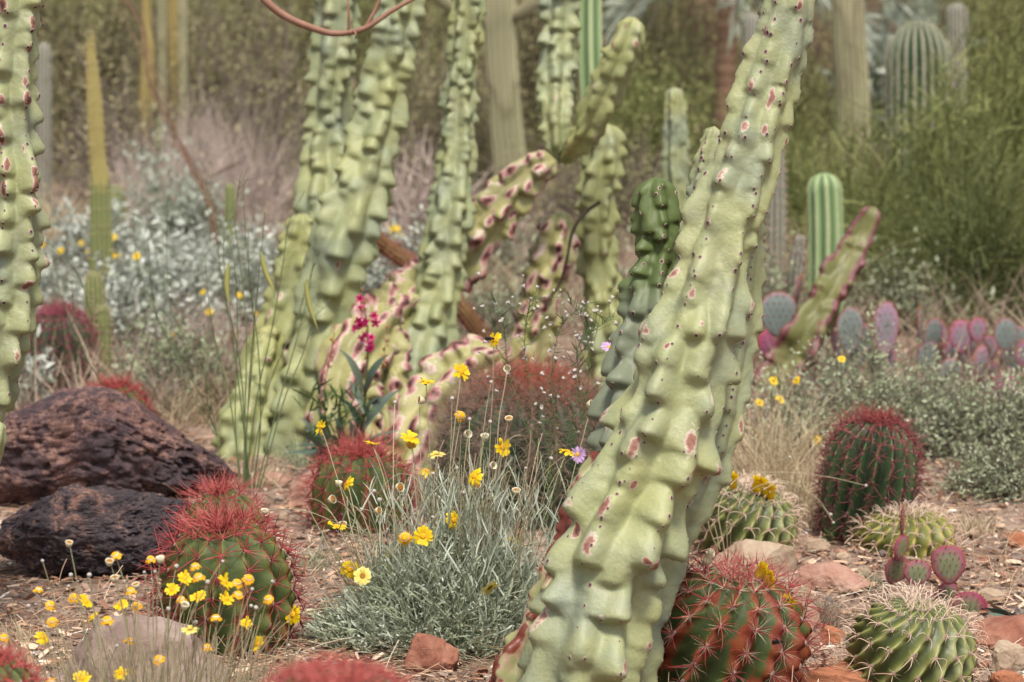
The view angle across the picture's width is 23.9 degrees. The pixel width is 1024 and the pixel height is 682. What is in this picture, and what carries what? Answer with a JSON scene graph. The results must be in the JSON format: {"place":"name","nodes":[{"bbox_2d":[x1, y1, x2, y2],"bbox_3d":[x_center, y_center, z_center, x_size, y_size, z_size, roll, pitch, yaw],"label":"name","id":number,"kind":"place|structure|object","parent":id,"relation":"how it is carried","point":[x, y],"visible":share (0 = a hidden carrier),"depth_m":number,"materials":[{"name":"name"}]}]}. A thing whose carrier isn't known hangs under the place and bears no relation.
{"place":"outdoors","nodes":[
{"label":"outdoors","id":0,"kind":"place"},
{"bbox_2d":[0,39,1023,681],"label":"ground","id":1,"kind":"structure","parent":0,"point":[974,547],"depth_m":4.78,"materials":[{"name":"soil"}]},
{"bbox_2d":[0,0,50,462],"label":"totem pole cactus","id":2,"kind":"object","parent":1,"relation":"on","point":[25,222],"visible":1,"depth_m":4.16,"materials":[{"name":"plant"}]},
{"bbox_2d":[0,636,60,681],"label":"barrel cactus","id":3,"kind":"object","parent":1,"relation":"on","point":[12,669],"visible":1,"depth_m":3.06,"materials":[{"name":"plant"}]},
{"bbox_2d":[35,42,51,208],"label":"columnar cactus","id":4,"kind":"object","parent":1,"relation":"on","point":[42,85],"visible":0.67,"depth_m":13.46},
{"bbox_2d":[6,324,80,412],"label":"brittlebush","id":5,"kind":"object","parent":1,"relation":"on","point":[44,354],"visible":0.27,"depth_m":6.65,"materials":[{"name":"plant"}]},
{"bbox_2d":[20,292,110,392],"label":"barrel cactus","id":6,"kind":"object","parent":1,"relation":"on","point":[47,317],"visible":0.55,"depth_m":7.02,"materials":[{"name":"plant"}]},
{"bbox_2d":[37,247,103,314],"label":"brittlebush","id":7,"kind":"object","parent":1,"relation":"on","point":[45,279],"visible":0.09,"depth_m":8.55,"materials":[{"name":"plant"}]},
{"bbox_2d":[0,484,192,579],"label":"lava boulder","id":8,"kind":"object","parent":1,"relation":"on","point":[98,525],"visible":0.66,"depth_m":4.65,"materials":[{"name":"stone"}]},
{"bbox_2d":[81,269,115,375],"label":"columnar cactus","id":9,"kind":"object","parent":1,"relation":"on","point":[94,280],"visible":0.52,"depth_m":7.37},
{"bbox_2d":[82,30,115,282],"bbox_3d":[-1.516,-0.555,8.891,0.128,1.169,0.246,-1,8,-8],"label":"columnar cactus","id":10,"kind":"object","parent":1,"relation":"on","point":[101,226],"visible":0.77,"depth_m":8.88,"materials":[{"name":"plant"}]},
{"bbox_2d":[40,189,197,285],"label":"brittlebush","id":11,"kind":"object","parent":1,"relation":"on","point":[72,229],"visible":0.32,"depth_m":9.47,"materials":[{"name":"plant"}]},
{"bbox_2d":[0,386,239,505],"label":"lava boulder","id":12,"kind":"object","parent":1,"relation":"on","point":[88,436],"visible":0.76,"depth_m":5.39,"materials":[{"name":"stone"}]},
{"bbox_2d":[35,266,204,359],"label":"brittlebush","id":13,"kind":"object","parent":1,"relation":"on","point":[117,321],"visible":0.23,"depth_m":7.63,"materials":[{"name":"plant"}]},
{"bbox_2d":[83,367,159,416],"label":"barrel cactus","id":14,"kind":"object","parent":1,"relation":"on","point":[127,390],"visible":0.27,"depth_m":5.96,"materials":[{"name":"plant"}]},
{"bbox_2d":[35,0,228,186],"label":"creosote bush","id":15,"kind":"object","parent":1,"relation":"on","point":[64,64],"visible":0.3,"depth_m":15.21,"materials":[{"name":"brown plant"}]},
{"bbox_2d":[57,614,234,681],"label":"rock","id":16,"kind":"object","parent":1,"relation":"on","point":[118,625],"visible":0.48,"depth_m":3.87,"materials":[{"name":"stone"}]},
{"bbox_2d":[139,0,154,170],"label":"columnar cactus","id":17,"kind":"object","parent":1,"relation":"on","point":[146,11],"visible":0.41,"depth_m":13.97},
{"bbox_2d":[36,22,266,222],"bbox_3d":[-2.046,-0.956,12.763,1.566,1.460,1.580,0,8,0],"label":"dry shrub","id":18,"kind":"object","parent":1,"relation":"on","point":[107,147],"visible":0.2,"depth_m":12.62,"materials":[{"name":"brown plant"}]},
{"bbox_2d":[0,540,314,681],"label":"desert marigold","id":19,"kind":"object","parent":1,"relation":"on","point":[257,643],"visible":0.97,"depth_m":3.43,"materials":[{"name":"plant"}]},
{"bbox_2d":[55,210,263,343],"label":"brittlebush","id":20,"kind":"object","parent":1,"relation":"on","point":[145,259],"visible":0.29,"depth_m":7.94,"materials":[{"name":"plant"}]},
{"bbox_2d":[127,348,204,422],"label":"dry shrub","id":21,"kind":"object","parent":1,"relation":"on","point":[173,380],"visible":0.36,"depth_m":6.59,"materials":[{"name":"beige plant"}]},
{"bbox_2d":[110,116,224,233],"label":"brittlebush","id":22,"kind":"object","parent":1,"relation":"on","point":[150,181],"visible":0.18,"depth_m":11.38,"materials":[{"name":"grey plant"}]},
{"bbox_2d":[46,0,290,108],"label":"creosote bush","id":23,"kind":"object","parent":1,"relation":"on","point":[155,12],"visible":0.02,"depth_m":20.83,"materials":[{"name":"green plant"}]},
{"bbox_2d":[38,121,299,271],"bbox_3d":[-1.525,-0.650,10.866,1.169,0.719,1.192,4,8,25],"label":"dry shrub","id":24,"kind":"object","parent":1,"relation":"on","point":[213,165],"visible":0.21,"depth_m":10.81,"materials":[{"name":"grey plant"}]},
{"bbox_2d":[98,286,244,420],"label":"brittlebush","id":25,"kind":"object","parent":1,"relation":"on","point":[165,347],"visible":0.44,"depth_m":6.64,"materials":[{"name":"green plant"}]},
{"bbox_2d":[157,0,187,145],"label":"organ pipe cactus","id":26,"kind":"object","parent":1,"relation":"on","point":[169,12],"visible":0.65,"depth_m":14.98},
{"bbox_2d":[112,349,238,442],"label":"dry grass","id":27,"kind":"structure","parent":1,"relation":"on","point":[193,408],"depth_m":6.47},
{"bbox_2d":[52,0,313,168],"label":"creosote bush","id":28,"kind":"object","parent":1,"relation":"on","point":[260,31],"visible":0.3,"depth_m":15.71,"materials":[{"name":"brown plant"}]},
{"bbox_2d":[69,66,298,218],"bbox_3d":[-1.657,-0.935,12.160,1.196,0.889,1.134,0,8,0],"label":"dry shrub","id":29,"kind":"object","parent":1,"relation":"on","point":[203,151],"visible":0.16,"depth_m":12.14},
{"bbox_2d":[123,0,245,247],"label":"ocotillo","id":30,"kind":"object","parent":1,"relation":"on","point":[196,175],"visible":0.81,"depth_m":10.20,"materials":[{"name":"brown plant"}]},
{"bbox_2d":[43,166,330,489],"bbox_3d":[-0.713,-0.046,5.352,0.725,0.691,0.218,5,9,34],"label":"wild mustard","id":31,"kind":"object","parent":1,"relation":"on","point":[247,474],"visible":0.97,"depth_m":5.20,"materials":[{"name":"plant"}]},
{"bbox_2d":[120,141,270,264],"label":"brittlebush","id":32,"kind":"object","parent":1,"relation":"on","point":[188,212],"visible":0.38,"depth_m":10.50,"materials":[{"name":"grey plant"}]},
{"bbox_2d":[133,281,260,368],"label":"dry shrub","id":33,"kind":"object","parent":1,"relation":"on","point":[197,326],"visible":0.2,"depth_m":7.56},
{"bbox_2d":[156,206,283,341],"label":"brittlebush","id":34,"kind":"object","parent":1,"relation":"on","point":[255,263],"visible":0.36,"depth_m":8.51,"materials":[{"name":"plant"}]},
{"bbox_2d":[131,489,317,664],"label":"barrel cactus","id":35,"kind":"object","parent":1,"relation":"on","point":[240,546],"visible":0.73,"depth_m":4.09,"materials":[{"name":"plant"}]},
{"bbox_2d":[166,464,291,560],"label":"barrel cactus","id":36,"kind":"object","parent":1,"relation":"on","point":[216,487],"visible":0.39,"depth_m":4.57,"materials":[{"name":"plant"}]},
{"bbox_2d":[159,82,299,242],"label":"dry shrub","id":37,"kind":"object","parent":1,"relation":"on","point":[251,200],"visible":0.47,"depth_m":11.94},
{"bbox_2d":[130,0,378,141],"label":"mesquite bush","id":38,"kind":"object","parent":1,"relation":"on","point":[303,56],"visible":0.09,"depth_m":18.29,"materials":[{"name":"brown plant"}]},
{"bbox_2d":[118,4,402,214],"bbox_3d":[-1.392,-1.124,13.294,1.493,1.662,1.697,-7,10,-43],"label":"dry shrub","id":39,"kind":"object","parent":1,"relation":"on","point":[297,143],"visible":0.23,"depth_m":13.28,"materials":[{"name":"brown plant"}]},
{"bbox_2d":[211,0,425,461],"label":"totem pole cactus","id":40,"kind":"object","parent":1,"relation":"on","point":[346,181],"visible":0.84,"depth_m":6.10,"materials":[{"name":"plant"}]},
{"bbox_2d":[257,648,415,681],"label":"barrel cactus","id":41,"kind":"object","parent":1,"relation":"on","point":[355,672],"visible":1,"depth_m":2.36,"materials":[{"name":"plant"}]},
{"bbox_2d":[260,0,414,38],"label":"bare tree","id":42,"kind":"object","parent":1,"relation":"on","point":[270,5],"visible":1,"depth_m":5.20,"materials":[{"name":"brown plant"}]},
{"bbox_2d":[284,280,400,461],"bbox_3d":[-0.396,0.098,5.620,0.287,0.472,0.236,0,8,0],"label":"penstemon","id":43,"kind":"object","parent":1,"relation":"on","point":[372,412],"visible":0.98,"depth_m":5.66,"materials":[{"name":"green plant"}]},
{"bbox_2d":[292,417,427,538],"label":"barrel cactus","id":44,"kind":"object","parent":1,"relation":"on","point":[352,459],"visible":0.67,"depth_m":5.07,"materials":[{"name":"plant"}]},
{"bbox_2d":[256,110,504,235],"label":"creosote bush","id":45,"kind":"object","parent":1,"relation":"on","point":[410,151],"visible":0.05,"depth_m":12.36,"materials":[{"name":"green plant"}]},
{"bbox_2d":[283,0,522,122],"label":"mesquite bush","id":46,"kind":"object","parent":1,"relation":"on","point":[365,8],"visible":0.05,"depth_m":18.67,"materials":[{"name":"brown plant"}]},
{"bbox_2d":[363,210,461,333],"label":"brittlebush","id":47,"kind":"object","parent":1,"relation":"on","point":[374,280],"visible":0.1,"depth_m":7.93,"materials":[{"name":"plant"}]},
{"bbox_2d":[261,332,592,673],"bbox_3d":[-0.093,0.280,4.172,0.834,0.553,0.541,0,8,0],"label":"desert marigold","id":48,"kind":"object","parent":1,"relation":"on","point":[451,586],"visible":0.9,"depth_m":4.16,"materials":[{"name":"yellow plant"}]},
{"bbox_2d":[401,633,459,672],"bbox_3d":[-0.136,0.528,4.033,0.098,0.078,0.059,0,8,0],"label":"rock","id":49,"kind":"object","parent":1,"relation":"on","point":[436,650],"visible":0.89,"depth_m":4.02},
{"bbox_2d":[379,119,491,266],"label":"shrub","id":50,"kind":"object","parent":1,"relation":"on","point":[402,196],"visible":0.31,"depth_m":10.94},
{"bbox_2d":[376,229,494,340],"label":"fallen cactus","id":51,"kind":"object","parent":1,"relation":"on","point":[400,257],"visible":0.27,"depth_m":7.11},
{"bbox_2d":[352,8,540,187],"bbox_3d":[-0.523,-1.293,15.080,1.545,1.583,1.658,0,8,0],"label":"creosote bush","id":52,"kind":"object","parent":1,"relation":"on","point":[418,103],"visible":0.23,"depth_m":14.80,"materials":[{"name":"green plant"}]},
{"bbox_2d":[303,0,645,470],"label":"totem pole cactus","id":53,"kind":"object","parent":1,"relation":"on","point":[413,302],"visible":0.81,"depth_m":6.30,"materials":[{"name":"plant"}]},
{"bbox_2d":[398,176,566,298],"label":"dry shrub","id":54,"kind":"object","parent":1,"relation":"on","point":[505,254],"visible":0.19,"depth_m":9.42,"materials":[{"name":"brown plant"}]},
{"bbox_2d":[433,0,539,175],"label":"saguaro","id":55,"kind":"object","parent":1,"relation":"on","point":[501,20],"visible":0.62,"depth_m":14.12,"materials":[{"name":"plant"}]},
{"bbox_2d":[417,342,604,532],"bbox_3d":[0.036,0.232,5.316,0.556,0.483,0.542,0,8,0],"label":"barrel cactus","id":56,"kind":"object","parent":1,"relation":"on","point":[472,402],"visible":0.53,"depth_m":5.18,"materials":[{"name":"plant"}]},
{"bbox_2d":[8,104,1023,427],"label":"ground litter","id":57,"kind":"object","parent":1,"relation":"on","point":[228,362],"visible":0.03,"depth_m":7.16,"materials":[{"name":"plant"}]},
{"bbox_2d":[457,257,579,343],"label":"brittlebush","id":58,"kind":"object","parent":1,"relation":"on","point":[479,302],"visible":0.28,"depth_m":8.35,"materials":[{"name":"plant"}]},
{"bbox_2d":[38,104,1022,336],"bbox_3d":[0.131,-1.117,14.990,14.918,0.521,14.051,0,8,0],"label":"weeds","id":59,"kind":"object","parent":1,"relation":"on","point":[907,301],"visible":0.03,"depth_m":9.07,"materials":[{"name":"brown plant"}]},
{"bbox_2d":[39,0,1023,86],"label":"scrub","id":60,"kind":"object","parent":1,"relation":"on","point":[429,5],"visible":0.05,"depth_m":26.08,"materials":[{"name":"green plant"}]},
{"bbox_2d":[472,272,621,554],"bbox_3d":[0.057,0.179,4.471,0.303,0.598,0.134,3,8,25],"label":"wiry aster","id":61,"kind":"object","parent":1,"relation":"on","point":[581,458],"visible":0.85,"depth_m":4.45,"materials":[{"name":"green plant"}]},
{"bbox_2d":[421,0,678,171],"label":"creosote bush","id":62,"kind":"object","parent":1,"relation":"on","point":[528,77],"visible":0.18,"depth_m":15.74,"materials":[{"name":"green plant"}]},
{"bbox_2d":[505,123,627,396],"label":"totem pole cactus","id":63,"kind":"object","parent":1,"relation":"on","point":[560,238],"visible":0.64,"depth_m":6.64,"materials":[{"name":"plant"}]},
{"bbox_2d":[578,0,602,99],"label":"organ pipe cactus","id":64,"kind":"object","parent":1,"relation":"on","point":[590,32],"visible":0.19,"depth_m":7.27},
{"bbox_2d":[474,87,716,246],"bbox_3d":[0.433,-0.720,11.898,1.475,1.111,1.340,-5,9,-35],"label":"creosote bush","id":65,"kind":"object","parent":1,"relation":"on","point":[565,190],"visible":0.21,"depth_m":11.86,"materials":[{"name":"green plant"}]},
{"bbox_2d":[513,18,726,208],"bbox_3d":[0.710,-1.089,13.471,1.473,1.416,1.506,0,8,0],"label":"mesquite bush","id":66,"kind":"object","parent":1,"relation":"on","point":[628,116],"visible":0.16,"depth_m":13.29,"materials":[{"name":"green plant"}]},
{"bbox_2d":[518,0,741,134],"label":"mesquite bush","id":67,"kind":"object","parent":1,"relation":"on","point":[645,23],"visible":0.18,"depth_m":18.72,"materials":[{"name":"green plant"}]},
{"bbox_2d":[489,0,814,681],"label":"totem pole cactus","id":68,"kind":"object","parent":1,"relation":"on","point":[652,478],"visible":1,"depth_m":3.71,"materials":[{"name":"plant"}]},
{"bbox_2d":[661,87,690,225],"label":"columnar cactus","id":69,"kind":"object","parent":1,"relation":"on","point":[675,164],"visible":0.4,"depth_m":7.57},
{"bbox_2d":[602,0,820,124],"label":"creosote bush","id":70,"kind":"object","parent":1,"relation":"on","point":[712,18],"visible":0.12,"depth_m":19.78,"materials":[{"name":"green plant"}]},
{"bbox_2d":[602,0,890,129],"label":"palm tree","id":71,"kind":"object","parent":1,"relation":"on","point":[728,25],"visible":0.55,"depth_m":14.94,"materials":[{"name":"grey plant"}]},
{"bbox_2d":[657,542,836,681],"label":"barrel cactus","id":72,"kind":"object","parent":1,"relation":"on","point":[727,621],"visible":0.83,"depth_m":3.82,"materials":[{"name":"plant"}]},
{"bbox_2d":[690,469,808,560],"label":"barrel cactus","id":73,"kind":"object","parent":1,"relation":"on","point":[770,523],"visible":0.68,"depth_m":4.80,"materials":[{"name":"plant"}]},
{"bbox_2d":[710,539,798,575],"bbox_3d":[0.470,0.432,4.690,0.178,0.085,0.107,0,8,0],"label":"rock","id":74,"kind":"object","parent":1,"relation":"on","point":[773,550],"visible":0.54,"depth_m":4.68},
{"bbox_2d":[644,0,884,161],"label":"creosote bush","id":75,"kind":"object","parent":1,"relation":"on","point":[808,95],"visible":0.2,"depth_m":16.75,"materials":[{"name":"green plant"}]},
{"bbox_2d":[763,147,791,294],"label":"columnar cactus","id":76,"kind":"object","parent":1,"relation":"on","point":[776,228],"visible":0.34,"depth_m":8.57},
{"bbox_2d":[757,273,803,356],"bbox_3d":[0.797,-0.006,7.211,0.153,0.395,0.180,0,8,0],"label":"prickly pear","id":77,"kind":"object","parent":1,"relation":"on","point":[780,310],"visible":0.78,"depth_m":7.12,"materials":[{"name":"grey plant"}]},
{"bbox_2d":[656,71,911,264],"bbox_3d":[1.279,-0.567,10.490,1.428,1.470,1.296,-4,9,-29],"label":"palo verde","id":78,"kind":"object","parent":1,"relation":"on","point":[794,174],"visible":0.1,"depth_m":10.34,"materials":[{"name":"green plant"}]},
{"bbox_2d":[752,206,880,395],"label":"leaning cactus","id":79,"kind":"object","parent":1,"relation":"on","point":[840,268],"visible":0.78,"depth_m":7.09,"materials":[{"name":"plant"}]},
{"bbox_2d":[805,172,845,340],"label":"columnar cactus","id":80,"kind":"object","parent":1,"relation":"on","point":[825,234],"visible":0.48,"depth_m":8.15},
{"bbox_2d":[791,562,870,592],"bbox_3d":[0.610,0.451,4.612,0.153,0.059,0.088,3,8,20],"label":"rock","id":81,"kind":"object","parent":1,"relation":"on","point":[814,572],"visible":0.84,"depth_m":4.58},
{"bbox_2d":[732,361,931,512],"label":"dry grass","id":82,"kind":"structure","parent":1,"relation":"on","point":[761,462],"depth_m":5.46,"materials":[{"name":"plant"}]},
{"bbox_2d":[801,661,872,681],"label":"rock","id":83,"kind":"object","parent":1,"relation":"on","point":[828,674],"visible":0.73,"depth_m":3.87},
{"bbox_2d":[733,442,959,536],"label":"dry grass","id":84,"kind":"structure","parent":1,"relation":"on","point":[809,500],"depth_m":5.18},
{"bbox_2d":[831,0,870,202],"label":"saguaro","id":85,"kind":"object","parent":1,"relation":"on","point":[848,25],"visible":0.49,"depth_m":12.93,"materials":[{"name":"plant"}]},
{"bbox_2d":[830,306,875,378],"bbox_3d":[1.014,0.010,7.218,0.138,0.254,0.206,0,8,0],"label":"prickly pear","id":86,"kind":"object","parent":1,"relation":"on","point":[852,317],"visible":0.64,"depth_m":7.13,"materials":[{"name":"grey plant"}]},
{"bbox_2d":[804,398,935,546],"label":"barrel cactus","id":87,"kind":"object","parent":1,"relation":"on","point":[877,454],"visible":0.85,"depth_m":4.96,"materials":[{"name":"plant"}]},
{"bbox_2d":[743,301,1022,462],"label":"bushy sage","id":88,"kind":"object","parent":1,"relation":"on","point":[883,389],"visible":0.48,"depth_m":6.03,"materials":[{"name":"plant"}]},
{"bbox_2d":[869,299,899,385],"bbox_3d":[1.105,0.024,7.167,0.096,0.310,0.094,0,8,0],"label":"prickly pear","id":89,"kind":"object","parent":1,"relation":"on","point":[887,310],"visible":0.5,"depth_m":7.12,"materials":[{"name":"pink plant"}]},
{"bbox_2d":[800,0,979,123],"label":"creosote bush","id":90,"kind":"object","parent":1,"relation":"on","point":[878,5],"visible":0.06,"depth_m":19.88,"materials":[{"name":"green plant"}]},
{"bbox_2d":[765,0,1023,301],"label":"palo verde","id":91,"kind":"object","parent":1,"relation":"on","point":[939,118],"visible":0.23,"depth_m":9.19,"materials":[{"name":"green plant"}]},
{"bbox_2d":[802,226,986,337],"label":"dry shrub","id":92,"kind":"object","parent":1,"relation":"on","point":[904,286],"visible":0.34,"depth_m":8.31,"materials":[{"name":"brown plant"}]},
{"bbox_2d":[803,0,986,156],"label":"agave","id":93,"kind":"object","parent":1,"relation":"on","point":[896,16],"visible":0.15,"depth_m":16.85,"materials":[{"name":"grey plant"}]},
{"bbox_2d":[840,494,966,559],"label":"barrel cactus","id":94,"kind":"object","parent":1,"relation":"on","point":[878,530],"visible":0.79,"depth_m":4.89,"materials":[{"name":"plant"}]},
{"bbox_2d":[787,101,1023,328],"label":"palo verde","id":95,"kind":"object","parent":1,"relation":"on","point":[965,236],"visible":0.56,"depth_m":8.55,"materials":[{"name":"green plant"}]},
{"bbox_2d":[826,581,991,681],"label":"barrel cactus","id":96,"kind":"object","parent":1,"relation":"on","point":[909,638],"visible":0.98,"depth_m":3.84,"materials":[{"name":"plant"}]},
{"bbox_2d":[882,17,953,203],"bbox_3d":[1.849,-0.860,10.993,0.346,1.222,0.452,0,8,0],"label":"saguaro","id":97,"kind":"object","parent":1,"relation":"on","point":[905,42],"visible":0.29,"depth_m":10.90,"materials":[{"name":"plant"}]},
{"bbox_2d":[845,0,1023,234],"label":"palo verde","id":98,"kind":"object","parent":1,"relation":"on","point":[1018,109],"visible":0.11,"depth_m":9.61,"materials":[{"name":"green plant"}]},
{"bbox_2d":[883,504,989,611],"bbox_3d":[0.779,0.440,4.465,0.190,0.289,0.094,-1,8,-7],"label":"prickly pear","id":99,"kind":"object","parent":1,"relation":"on","point":[948,563],"visible":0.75,"depth_m":4.45,"materials":[{"name":"green plant"}]},
{"bbox_2d":[877,344,1023,465],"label":"bushy sage","id":100,"kind":"object","parent":1,"relation":"on","point":[1008,412],"visible":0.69,"depth_m":5.92,"materials":[{"name":"green plant"}]},
{"bbox_2d":[912,306,999,387],"bbox_3d":[1.318,0.051,7.189,0.255,0.326,0.264,3,8,19],"label":"prickly pear","id":101,"kind":"object","parent":1,"relation":"on","point":[935,331],"visible":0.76,"depth_m":7.14,"materials":[{"name":"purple plant"}]},
{"bbox_2d":[946,2,968,167],"bbox_3d":[2.761,-1.546,14.995,0.145,1.099,0.272,0,8,0],"label":"saguaro","id":102,"kind":"object","parent":1,"relation":"on","point":[954,21],"visible":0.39,"depth_m":14.94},
{"bbox_2d":[917,0,1023,159],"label":"mesquite bush","id":103,"kind":"object","parent":1,"relation":"on","point":[1005,31],"visible":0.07,"depth_m":15.85,"materials":[{"name":"green plant"}]},
{"bbox_2d":[921,421,1023,506],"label":"bushy sage","id":104,"kind":"object","parent":1,"relation":"on","point":[1011,473],"visible":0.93,"depth_m":5.46,"materials":[{"name":"green plant"}]},
{"bbox_2d":[971,614,1023,649],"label":"rock","id":105,"kind":"object","parent":1,"relation":"on","point":[996,629],"visible":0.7,"depth_m":4.18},
{"bbox_2d":[990,640,1023,671],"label":"rock","id":106,"kind":"object","parent":1,"relation":"on","point":[1006,653],"visible":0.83,"depth_m":4.02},
{"bbox_2d":[992,316,1023,374],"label":"prickly pear","id":107,"kind":"object","parent":1,"relation":"on","point":[1007,334],"visible":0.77,"depth_m":7.13,"materials":[{"name":"green plant"}]},
{"bbox_2d":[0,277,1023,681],"bbox_3d":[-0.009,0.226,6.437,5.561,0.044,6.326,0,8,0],"label":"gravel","id":108,"kind":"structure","parent":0,"point":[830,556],"depth_m":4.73,"materials":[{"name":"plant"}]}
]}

